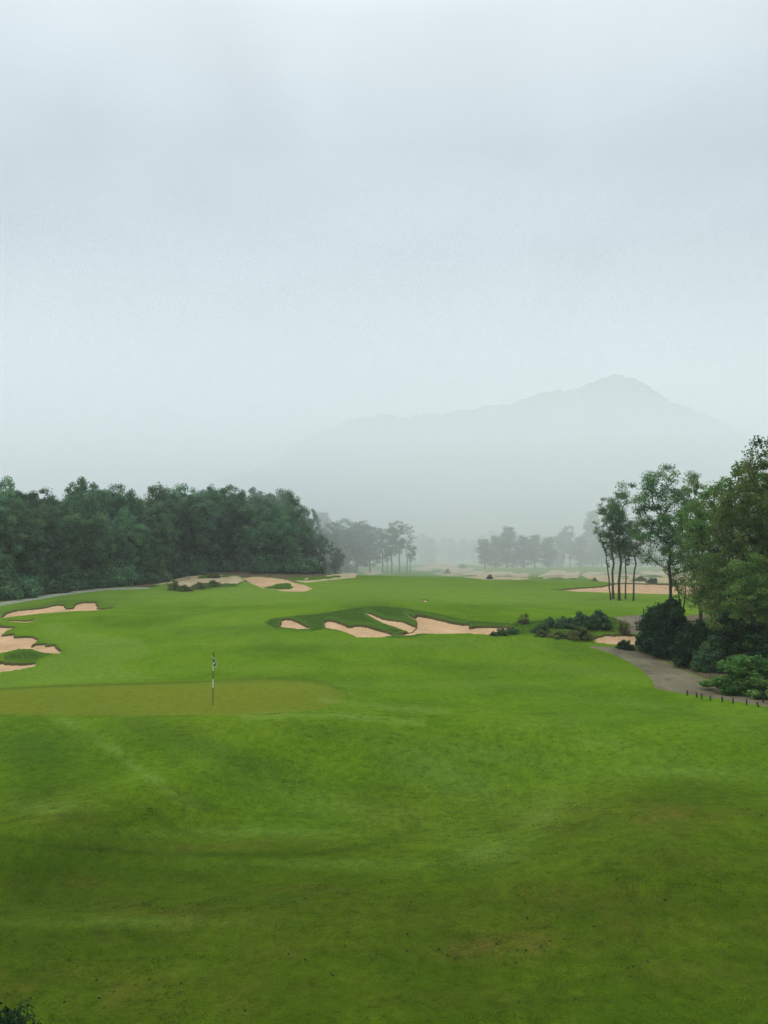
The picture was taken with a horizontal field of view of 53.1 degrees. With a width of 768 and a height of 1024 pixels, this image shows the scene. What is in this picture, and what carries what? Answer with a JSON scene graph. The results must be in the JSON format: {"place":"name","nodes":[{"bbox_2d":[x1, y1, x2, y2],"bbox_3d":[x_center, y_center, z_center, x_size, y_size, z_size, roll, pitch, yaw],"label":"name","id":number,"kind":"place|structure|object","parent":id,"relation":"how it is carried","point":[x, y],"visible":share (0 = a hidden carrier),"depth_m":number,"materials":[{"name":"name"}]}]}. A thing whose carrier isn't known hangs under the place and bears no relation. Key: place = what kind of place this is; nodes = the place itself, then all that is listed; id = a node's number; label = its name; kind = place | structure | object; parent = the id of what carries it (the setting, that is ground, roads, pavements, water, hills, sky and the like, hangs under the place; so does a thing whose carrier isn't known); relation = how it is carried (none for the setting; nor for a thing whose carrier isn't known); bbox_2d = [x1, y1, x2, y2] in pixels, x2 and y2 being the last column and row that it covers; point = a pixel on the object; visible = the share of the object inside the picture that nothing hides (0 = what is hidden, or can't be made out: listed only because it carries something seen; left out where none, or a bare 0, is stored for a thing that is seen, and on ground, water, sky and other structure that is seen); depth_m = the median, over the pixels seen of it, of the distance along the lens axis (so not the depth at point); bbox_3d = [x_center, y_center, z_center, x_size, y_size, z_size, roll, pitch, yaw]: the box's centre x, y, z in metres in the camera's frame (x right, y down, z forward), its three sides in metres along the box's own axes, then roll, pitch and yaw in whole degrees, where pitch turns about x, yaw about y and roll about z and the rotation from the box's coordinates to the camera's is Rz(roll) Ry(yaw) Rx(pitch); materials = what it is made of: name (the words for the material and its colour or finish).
{"place":"outdoors","nodes":[
{"label":"outdoors","id":0,"kind":"place"},
{"bbox_2d":[9,583,628,658],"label":"rough grass","id":1,"kind":"structure","parent":0,"point":[398,614],"depth_m":70.41,"materials":[{"name":"green plant"}]},
{"bbox_2d":[0,558,767,1023],"bbox_3d":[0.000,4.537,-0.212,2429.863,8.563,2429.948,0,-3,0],"label":"ground","id":2,"kind":"structure","parent":0,"point":[162,632],"depth_m":22.32,"materials":[{"name":"plant"}]},
{"bbox_2d":[0,1000,41,1023],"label":"shrub","id":3,"kind":"object","parent":2,"relation":"on","point":[11,1018],"visible":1,"depth_m":10.14,"materials":[{"name":"green plant"}]},
{"bbox_2d":[0,628,60,653],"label":"sand bunker","id":4,"kind":"object","parent":2,"relation":"on","point":[8,643],"visible":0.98,"depth_m":57.69},
{"bbox_2d":[3,603,111,617],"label":"sand bunker","id":5,"kind":"object","parent":2,"relation":"on","point":[85,607],"visible":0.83,"depth_m":83.72},
{"bbox_2d":[0,587,149,605],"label":"pathway","id":6,"kind":"structure","parent":2,"relation":"on","point":[45,596],"depth_m":102.20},
{"bbox_2d":[0,679,341,715],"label":"putting green","id":7,"kind":"object","parent":2,"relation":"on","point":[246,697],"visible":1,"depth_m":35.32,"materials":[{"name":"green plant"}]},
{"bbox_2d":[155,575,243,586],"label":"sand bunker","id":8,"kind":"structure","parent":2,"relation":"on","point":[191,580],"depth_m":127.83},
{"bbox_2d":[243,577,311,591],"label":"sand bunker","id":9,"kind":"structure","parent":2,"relation":"on","point":[262,582],"depth_m":122.81},
{"bbox_2d":[328,547,345,573],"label":"tree","id":10,"kind":"object","parent":2,"relation":"on","point":[339,556],"visible":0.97,"depth_m":164.57,"materials":[{"name":"green plant"}]},
{"bbox_2d":[325,622,391,637],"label":"sand bunker","id":11,"kind":"object","parent":2,"relation":"on","point":[360,632],"visible":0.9,"depth_m":65.48},
{"bbox_2d":[344,520,375,571],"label":"tree","id":12,"kind":"object","parent":2,"relation":"on","point":[358,561],"visible":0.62,"depth_m":214.40,"materials":[{"name":"green plant"}]},
{"bbox_2d":[357,524,382,571],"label":"tree","id":13,"kind":"object","parent":2,"relation":"on","point":[371,556],"visible":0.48,"depth_m":218.33,"materials":[{"name":"green plant"}]},
{"bbox_2d":[0,570,767,679],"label":"bare earth","id":14,"kind":"structure","parent":2,"relation":"on","point":[245,574],"depth_m":133.15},
{"bbox_2d":[0,505,24,574],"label":"tree","id":15,"kind":"object","parent":14,"relation":"on","point":[4,535],"visible":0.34,"depth_m":99.17,"materials":[{"name":"green plant"}]},
{"bbox_2d":[0,507,27,571],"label":"tree","id":16,"kind":"object","parent":14,"relation":"on","point":[6,557],"visible":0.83,"depth_m":97.73,"materials":[{"name":"green plant"}]},
{"bbox_2d":[0,561,28,600],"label":"shrub","id":17,"kind":"object","parent":14,"relation":"on","point":[6,588],"visible":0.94,"depth_m":95.05,"materials":[{"name":"green plant"}]},
{"bbox_2d":[0,476,28,522],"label":"tree","id":18,"kind":"object","parent":14,"relation":"on","point":[3,494],"visible":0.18,"depth_m":104.95,"materials":[{"name":"green plant"}]},
{"bbox_2d":[0,496,52,577],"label":"tree","id":19,"kind":"object","parent":14,"relation":"on","point":[20,558],"visible":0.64,"depth_m":100.79,"materials":[{"name":"green plant"}]},
{"bbox_2d":[13,568,40,597],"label":"shrub","id":20,"kind":"object","parent":14,"relation":"on","point":[34,591],"visible":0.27,"depth_m":97.91,"materials":[{"name":"green plant"}]},
{"bbox_2d":[15,525,49,581],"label":"tree","id":21,"kind":"object","parent":14,"relation":"on","point":[42,552],"visible":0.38,"depth_m":102.46,"materials":[{"name":"green plant"}]},
{"bbox_2d":[24,487,60,564],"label":"tree","id":22,"kind":"object","parent":14,"relation":"on","point":[50,500],"visible":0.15,"depth_m":117.84,"materials":[{"name":"green plant"}]},
{"bbox_2d":[24,503,65,575],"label":"tree","id":23,"kind":"object","parent":14,"relation":"on","point":[48,526],"visible":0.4,"depth_m":106.96,"materials":[{"name":"green plant"}]},
{"bbox_2d":[40,571,73,593],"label":"shrub","id":24,"kind":"object","parent":14,"relation":"on","point":[66,589],"visible":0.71,"depth_m":104.81,"materials":[{"name":"green plant"}]},
{"bbox_2d":[38,511,84,571],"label":"tree","id":25,"kind":"object","parent":14,"relation":"on","point":[61,550],"visible":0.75,"depth_m":107.80,"materials":[{"name":"green plant"}]},
{"bbox_2d":[50,568,84,590],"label":"shrub","id":26,"kind":"object","parent":14,"relation":"on","point":[69,578],"visible":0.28,"depth_m":107.80,"materials":[{"name":"green plant"}]},
{"bbox_2d":[49,476,113,566],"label":"tree","id":27,"kind":"object","parent":14,"relation":"on","point":[82,484],"visible":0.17,"depth_m":118.10,"materials":[{"name":"green plant"}]},
{"bbox_2d":[55,490,112,575],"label":"tree","id":28,"kind":"object","parent":14,"relation":"on","point":[88,523],"visible":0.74,"depth_m":112.06,"materials":[{"name":"green plant"}]},
{"bbox_2d":[77,511,120,569],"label":"tree","id":29,"kind":"object","parent":14,"relation":"on","point":[103,533],"visible":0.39,"depth_m":116.39,"materials":[{"name":"green plant"}]},
{"bbox_2d":[88,489,127,551],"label":"tree","id":30,"kind":"object","parent":14,"relation":"on","point":[110,509],"visible":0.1,"depth_m":127.60,"materials":[{"name":"green plant"}]},
{"bbox_2d":[88,557,128,587],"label":"shrub","id":31,"kind":"object","parent":14,"relation":"on","point":[110,577],"visible":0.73,"depth_m":115.90,"materials":[{"name":"green plant"}]},
{"bbox_2d":[89,520,131,568],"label":"tree","id":32,"kind":"object","parent":14,"relation":"on","point":[122,541],"visible":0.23,"depth_m":119.69,"materials":[{"name":"green plant"}]},
{"bbox_2d":[102,483,146,556],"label":"tree","id":33,"kind":"object","parent":14,"relation":"on","point":[129,495],"visible":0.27,"depth_m":129.65,"materials":[{"name":"green plant"}]},
{"bbox_2d":[105,507,149,566],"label":"tree","id":34,"kind":"object","parent":14,"relation":"on","point":[124,527],"visible":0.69,"depth_m":121.05,"materials":[{"name":"green plant"}]},
{"bbox_2d":[114,555,142,585],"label":"shrub","id":35,"kind":"object","parent":14,"relation":"on","point":[127,571],"visible":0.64,"depth_m":117.97,"materials":[{"name":"green plant"}]},
{"bbox_2d":[126,525,162,571],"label":"tree","id":36,"kind":"object","parent":14,"relation":"on","point":[140,554],"visible":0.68,"depth_m":122.79,"materials":[{"name":"green plant"}]},
{"bbox_2d":[131,499,180,568],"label":"tree","id":37,"kind":"object","parent":14,"relation":"on","point":[153,524],"visible":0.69,"depth_m":127.09,"materials":[{"name":"green plant"}]},
{"bbox_2d":[145,560,173,582],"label":"shrub","id":38,"kind":"object","parent":14,"relation":"on","point":[163,573],"visible":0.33,"depth_m":124.89,"materials":[{"name":"green plant"}]},
{"bbox_2d":[136,482,184,560],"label":"tree","id":39,"kind":"object","parent":14,"relation":"on","point":[154,495],"visible":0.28,"depth_m":133.87,"materials":[{"name":"green plant"}]},
{"bbox_2d":[164,558,186,578],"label":"shrub","id":40,"kind":"object","parent":14,"relation":"on","point":[176,570],"visible":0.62,"depth_m":132.99,"materials":[{"name":"green plant"}]},
{"bbox_2d":[165,483,197,554],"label":"tree","id":41,"kind":"object","parent":14,"relation":"on","point":[179,489],"visible":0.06,"depth_m":146.84,"materials":[{"name":"green plant"}]},
{"bbox_2d":[164,491,209,565],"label":"tree","id":42,"kind":"object","parent":14,"relation":"on","point":[192,506],"visible":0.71,"depth_m":137.81,"materials":[{"name":"green plant"}]},
{"bbox_2d":[182,500,227,559],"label":"tree","id":43,"kind":"object","parent":14,"relation":"on","point":[207,535],"visible":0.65,"depth_m":140.25,"materials":[{"name":"green plant"}]},
{"bbox_2d":[199,484,261,557],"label":"tree","id":44,"kind":"object","parent":14,"relation":"on","point":[237,500],"visible":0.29,"depth_m":146.40,"materials":[{"name":"green plant"}]},
{"bbox_2d":[216,503,261,561],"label":"tree","id":45,"kind":"object","parent":14,"relation":"on","point":[235,516],"visible":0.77,"depth_m":142.30,"materials":[{"name":"green plant"}]},
{"bbox_2d":[231,524,261,561],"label":"tree","id":46,"kind":"object","parent":14,"relation":"on","point":[244,543],"visible":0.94,"depth_m":139.75,"materials":[{"name":"green plant"}]},
{"bbox_2d":[231,502,269,557],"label":"tree","id":47,"kind":"object","parent":14,"relation":"on","point":[254,521],"visible":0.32,"depth_m":145.76,"materials":[{"name":"green plant"}]},
{"bbox_2d":[247,555,271,573],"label":"shrub","id":48,"kind":"object","parent":14,"relation":"on","point":[258,565],"visible":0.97,"depth_m":137.72,"materials":[{"name":"green plant"}]},
{"bbox_2d":[239,493,279,553],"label":"tree","id":49,"kind":"object","parent":14,"relation":"on","point":[259,500],"visible":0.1,"depth_m":154.43,"materials":[{"name":"green plant"}]},
{"bbox_2d":[250,521,284,561],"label":"tree","id":50,"kind":"object","parent":14,"relation":"on","point":[269,552],"visible":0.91,"depth_m":139.86,"materials":[{"name":"green plant"}]},
{"bbox_2d":[258,508,302,557],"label":"tree","id":51,"kind":"object","parent":14,"relation":"on","point":[288,541],"visible":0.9,"depth_m":140.54,"materials":[{"name":"green plant"}]},
{"bbox_2d":[276,556,300,572],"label":"shrub","id":52,"kind":"object","parent":14,"relation":"on","point":[287,567],"visible":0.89,"depth_m":139.06,"materials":[{"name":"green plant"}]},
{"bbox_2d":[278,491,313,554],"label":"tree","id":53,"kind":"object","parent":14,"relation":"on","point":[293,517],"visible":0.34,"depth_m":151.05,"materials":[{"name":"green plant"}]},
{"bbox_2d":[295,517,317,559],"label":"tree","id":54,"kind":"object","parent":14,"relation":"on","point":[306,550],"visible":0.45,"depth_m":157.24,"materials":[{"name":"green plant"}]},
{"bbox_2d":[307,508,321,544],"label":"tree","id":55,"kind":"object","parent":14,"relation":"on","point":[312,521],"visible":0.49,"depth_m":170.31,"materials":[{"name":"green plant"}]},
{"bbox_2d":[310,534,333,570],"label":"tree","id":56,"kind":"object","parent":14,"relation":"on","point":[321,550],"visible":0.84,"depth_m":159.45,"materials":[{"name":"green plant"}]},
{"bbox_2d":[314,522,351,562],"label":"tree","id":57,"kind":"object","parent":14,"relation":"on","point":[328,536],"visible":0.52,"depth_m":203.61,"materials":[{"name":"green plant"}]},
{"bbox_2d":[323,518,374,561],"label":"tree","id":58,"kind":"object","parent":14,"relation":"on","point":[346,539],"visible":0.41,"depth_m":210.23,"materials":[{"name":"green plant"}]},
{"bbox_2d":[613,463,715,598],"bbox_3d":[23.478,3.031,63.555,7.250,14.367,8.719,1,-3,-13],"label":"tree","id":59,"kind":"object","parent":14,"relation":"on","point":[664,517],"visible":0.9,"depth_m":63.94,"materials":[{"name":"green plant"}]},
{"bbox_2d":[635,595,694,657],"bbox_3d":[19.142,8.021,52.087,5.024,4.734,4.920,2,-3,-30],"label":"shrub","id":60,"kind":"object","parent":14,"relation":"on","point":[661,626],"visible":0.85,"depth_m":51.09,"materials":[{"name":"green plant"}]},
{"bbox_2d":[657,478,714,620],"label":"tree","id":61,"kind":"object","parent":14,"relation":"on","point":[676,582],"visible":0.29,"depth_m":68.11,"materials":[{"name":"green plant"}]},
{"bbox_2d":[671,618,720,667],"bbox_3d":[19.427,8.283,47.019,3.704,3.644,3.633,-2,-4,42],"label":"shrub","id":62,"kind":"object","parent":14,"relation":"on","point":[695,636],"visible":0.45,"depth_m":46.52,"materials":[{"name":"green plant"}]},
{"bbox_2d":[689,633,738,673],"bbox_3d":[19.261,8.270,44.203,3.218,2.699,3.515,0,-3,-6],"label":"shrub","id":63,"kind":"object","parent":14,"relation":"on","point":[698,663],"visible":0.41,"depth_m":43.82,"materials":[{"name":"green plant"}]},
{"bbox_2d":[670,478,760,625],"bbox_3d":[25.039,3.828,56.497,8.085,12.724,5.942,-2,-4,43],"label":"tree","id":64,"kind":"object","parent":14,"relation":"on","point":[699,527],"visible":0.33,"depth_m":57.12,"materials":[{"name":"green plant"}]},
{"bbox_2d":[683,458,767,626],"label":"tree","id":65,"kind":"object","parent":14,"relation":"on","point":[759,474],"visible":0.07,"depth_m":59.52,"materials":[{"name":"green plant"}]},
{"bbox_2d":[684,540,767,627],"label":"tree","id":66,"kind":"object","parent":14,"relation":"on","point":[710,562],"visible":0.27,"depth_m":51.99,"materials":[{"name":"green plant"}]},
{"bbox_2d":[694,435,767,637],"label":"tree","id":67,"kind":"object","parent":14,"relation":"on","point":[724,509],"visible":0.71,"depth_m":49.76,"materials":[{"name":"green plant"}]},
{"bbox_2d":[699,552,767,648],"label":"tree","id":68,"kind":"object","parent":14,"relation":"on","point":[737,592],"visible":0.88,"depth_m":43.66,"materials":[{"name":"green plant"}]},
{"bbox_2d":[699,654,767,698],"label":"shrub","id":69,"kind":"object","parent":14,"relation":"on","point":[747,675],"visible":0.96,"depth_m":37.05,"materials":[{"name":"green plant"}]},
{"bbox_2d":[704,610,765,672],"bbox_3d":[20.259,7.744,43.965,4.180,4.242,4.093,0,-3,8],"label":"shrub","id":70,"kind":"object","parent":14,"relation":"on","point":[736,635],"visible":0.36,"depth_m":43.32,"materials":[{"name":"green plant"}]},
{"bbox_2d":[728,492,767,603],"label":"tree","id":71,"kind":"object","parent":14,"relation":"on","point":[765,527],"visible":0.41,"depth_m":48.22,"materials":[{"name":"green plant"}]},
{"bbox_2d":[741,630,767,660],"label":"shrub","id":72,"kind":"object","parent":14,"relation":"on","point":[761,651],"visible":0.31,"depth_m":41.56,"materials":[{"name":"green plant"}]},
{"bbox_2d":[367,614,415,632],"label":"sand bunker","id":73,"kind":"object","parent":2,"relation":"on","point":[405,627],"visible":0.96,"depth_m":67.92},
{"bbox_2d":[381,521,408,571],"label":"tree","id":74,"kind":"object","parent":2,"relation":"on","point":[395,534],"visible":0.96,"depth_m":213.50,"materials":[{"name":"green plant"}]},
{"bbox_2d":[409,534,428,563],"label":"tree","id":75,"kind":"object","parent":2,"relation":"on","point":[424,538],"visible":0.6,"depth_m":366.94,"materials":[{"name":"green plant"}]},
{"bbox_2d":[421,537,439,563],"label":"tree","id":76,"kind":"object","parent":2,"relation":"on","point":[429,549],"visible":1,"depth_m":345.21,"materials":[{"name":"green plant"}]},
{"bbox_2d":[412,564,473,575],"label":"sand bunker","id":77,"kind":"structure","parent":2,"relation":"on","point":[454,569],"depth_m":245.46},
{"bbox_2d":[406,615,504,634],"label":"sand bunker","id":78,"kind":"object","parent":2,"relation":"on","point":[427,626],"visible":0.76,"depth_m":65.20},
{"bbox_2d":[453,539,467,562],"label":"tree","id":79,"kind":"object","parent":2,"relation":"on","point":[462,548],"visible":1,"depth_m":371.24,"materials":[{"name":"green plant"}]},
{"bbox_2d":[473,539,498,568],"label":"tree","id":80,"kind":"object","parent":2,"relation":"on","point":[484,547],"visible":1,"depth_m":235.10,"materials":[{"name":"green plant"}]},
{"bbox_2d":[459,571,528,579],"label":"sand bunker","id":81,"kind":"structure","parent":2,"relation":"on","point":[494,574],"depth_m":188.18},
{"bbox_2d":[491,526,520,567],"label":"tree","id":82,"kind":"object","parent":2,"relation":"on","point":[507,541],"visible":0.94,"depth_m":237.18,"materials":[{"name":"green plant"}]},
{"bbox_2d":[509,535,540,567],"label":"tree","id":83,"kind":"object","parent":2,"relation":"on","point":[522,542],"visible":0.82,"depth_m":238.74,"materials":[{"name":"green plant"}]},
{"bbox_2d":[521,535,544,567],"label":"tree","id":84,"kind":"object","parent":2,"relation":"on","point":[537,554],"visible":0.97,"depth_m":236.74,"materials":[{"name":"green plant"}]},
{"bbox_2d":[538,537,558,566],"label":"tree","id":85,"kind":"object","parent":2,"relation":"on","point":[549,552],"visible":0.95,"depth_m":240.51,"materials":[{"name":"green plant"}]},
{"bbox_2d":[538,570,579,578],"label":"sand bunker","id":86,"kind":"structure","parent":2,"relation":"on","point":[568,575],"depth_m":201.41},
{"bbox_2d":[552,532,573,567],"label":"tree","id":87,"kind":"object","parent":2,"relation":"on","point":[562,540],"visible":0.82,"depth_m":261.02,"materials":[{"name":"green plant"}]},
{"bbox_2d":[564,535,592,566],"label":"tree","id":88,"kind":"object","parent":2,"relation":"on","point":[580,542],"visible":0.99,"depth_m":256.75,"materials":[{"name":"green plant"}]},
{"bbox_2d":[566,626,597,641],"bbox_3d":[14.441,8.937,56.191,2.696,1.161,2.324,1,-3,-21],"label":"shrub","id":89,"kind":"object","parent":2,"relation":"on","point":[580,632],"visible":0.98,"depth_m":55.99,"materials":[{"name":"green plant"}]},
{"bbox_2d":[569,611,597,629],"bbox_3d":[15.410,8.543,59.885,2.108,1.720,1.930,1,-3,-16],"label":"shrub","id":90,"kind":"object","parent":2,"relation":"on","point":[581,619],"visible":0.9,"depth_m":59.38,"materials":[{"name":"green plant"}]},
{"bbox_2d":[578,510,602,566],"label":"tree","id":91,"kind":"object","parent":2,"relation":"on","point":[589,534],"visible":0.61,"depth_m":274.52,"materials":[{"name":"green plant"}]},
{"bbox_2d":[585,536,610,566],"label":"tree","id":92,"kind":"object","parent":2,"relation":"on","point":[598,554],"visible":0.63,"depth_m":253.51,"materials":[{"name":"green plant"}]},
{"bbox_2d":[589,609,613,628],"bbox_3d":[16.846,8.514,60.254,2.043,1.866,2.231,1,-3,-16],"label":"shrub","id":93,"kind":"object","parent":2,"relation":"on","point":[601,621],"visible":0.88,"depth_m":59.76,"materials":[{"name":"green plant"}]},
{"bbox_2d":[592,519,616,599],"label":"tree","id":94,"kind":"object","parent":2,"relation":"on","point":[603,542],"visible":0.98,"depth_m":103.63,"materials":[{"name":"green plant"}]},
{"bbox_2d":[594,497,631,598],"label":"tree","id":95,"kind":"object","parent":2,"relation":"on","point":[603,535],"visible":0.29,"depth_m":105.74,"materials":[{"name":"green plant"}]},
{"bbox_2d":[593,636,635,644],"bbox_3d":[17.307,9.458,56.704,3.005,0.306,5.054,-2,-3,33],"label":"sand bunker","id":96,"kind":"object","parent":2,"relation":"on","point":[610,640],"visible":0.71,"depth_m":56.95},
{"bbox_2d":[601,490,637,600],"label":"tree","id":97,"kind":"object","parent":2,"relation":"on","point":[611,508],"visible":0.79,"depth_m":102.73,"materials":[{"name":"green plant"}]},
{"bbox_2d":[613,615,643,633],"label":"pathway","id":98,"kind":"structure","parent":2,"relation":"on","point":[631,619],"depth_m":75.21,"materials":[{"name":"grey concrete"}]},
{"bbox_2d":[610,513,652,600],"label":"tree","id":99,"kind":"object","parent":2,"relation":"on","point":[625,551],"visible":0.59,"depth_m":101.97,"materials":[{"name":"green plant"}]},
{"bbox_2d":[565,584,698,593],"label":"sand bunker","id":100,"kind":"object","parent":2,"relation":"on","point":[653,589],"visible":0.58,"depth_m":134.81},
{"bbox_2d":[582,570,721,582],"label":"sand bunker","id":101,"kind":"structure","parent":2,"relation":"on","point":[598,576],"depth_m":168.12},
{"bbox_2d":[0,0,767,500],"label":"sky","id":102,"kind":"structure","parent":0,"point":[234,233],"materials":[{"name":"white"}]},
{"bbox_2d":[116,374,767,558],"bbox_3d":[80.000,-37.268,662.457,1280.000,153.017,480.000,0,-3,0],"label":"mountain","id":103,"kind":"structure","parent":0,"point":[550,464],"depth_m":534.98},
{"bbox_2d":[589,646,767,705],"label":"cart path","id":104,"kind":"structure","parent":0,"point":[663,675],"depth_m":41.86,"materials":[{"name":"grey concrete"}]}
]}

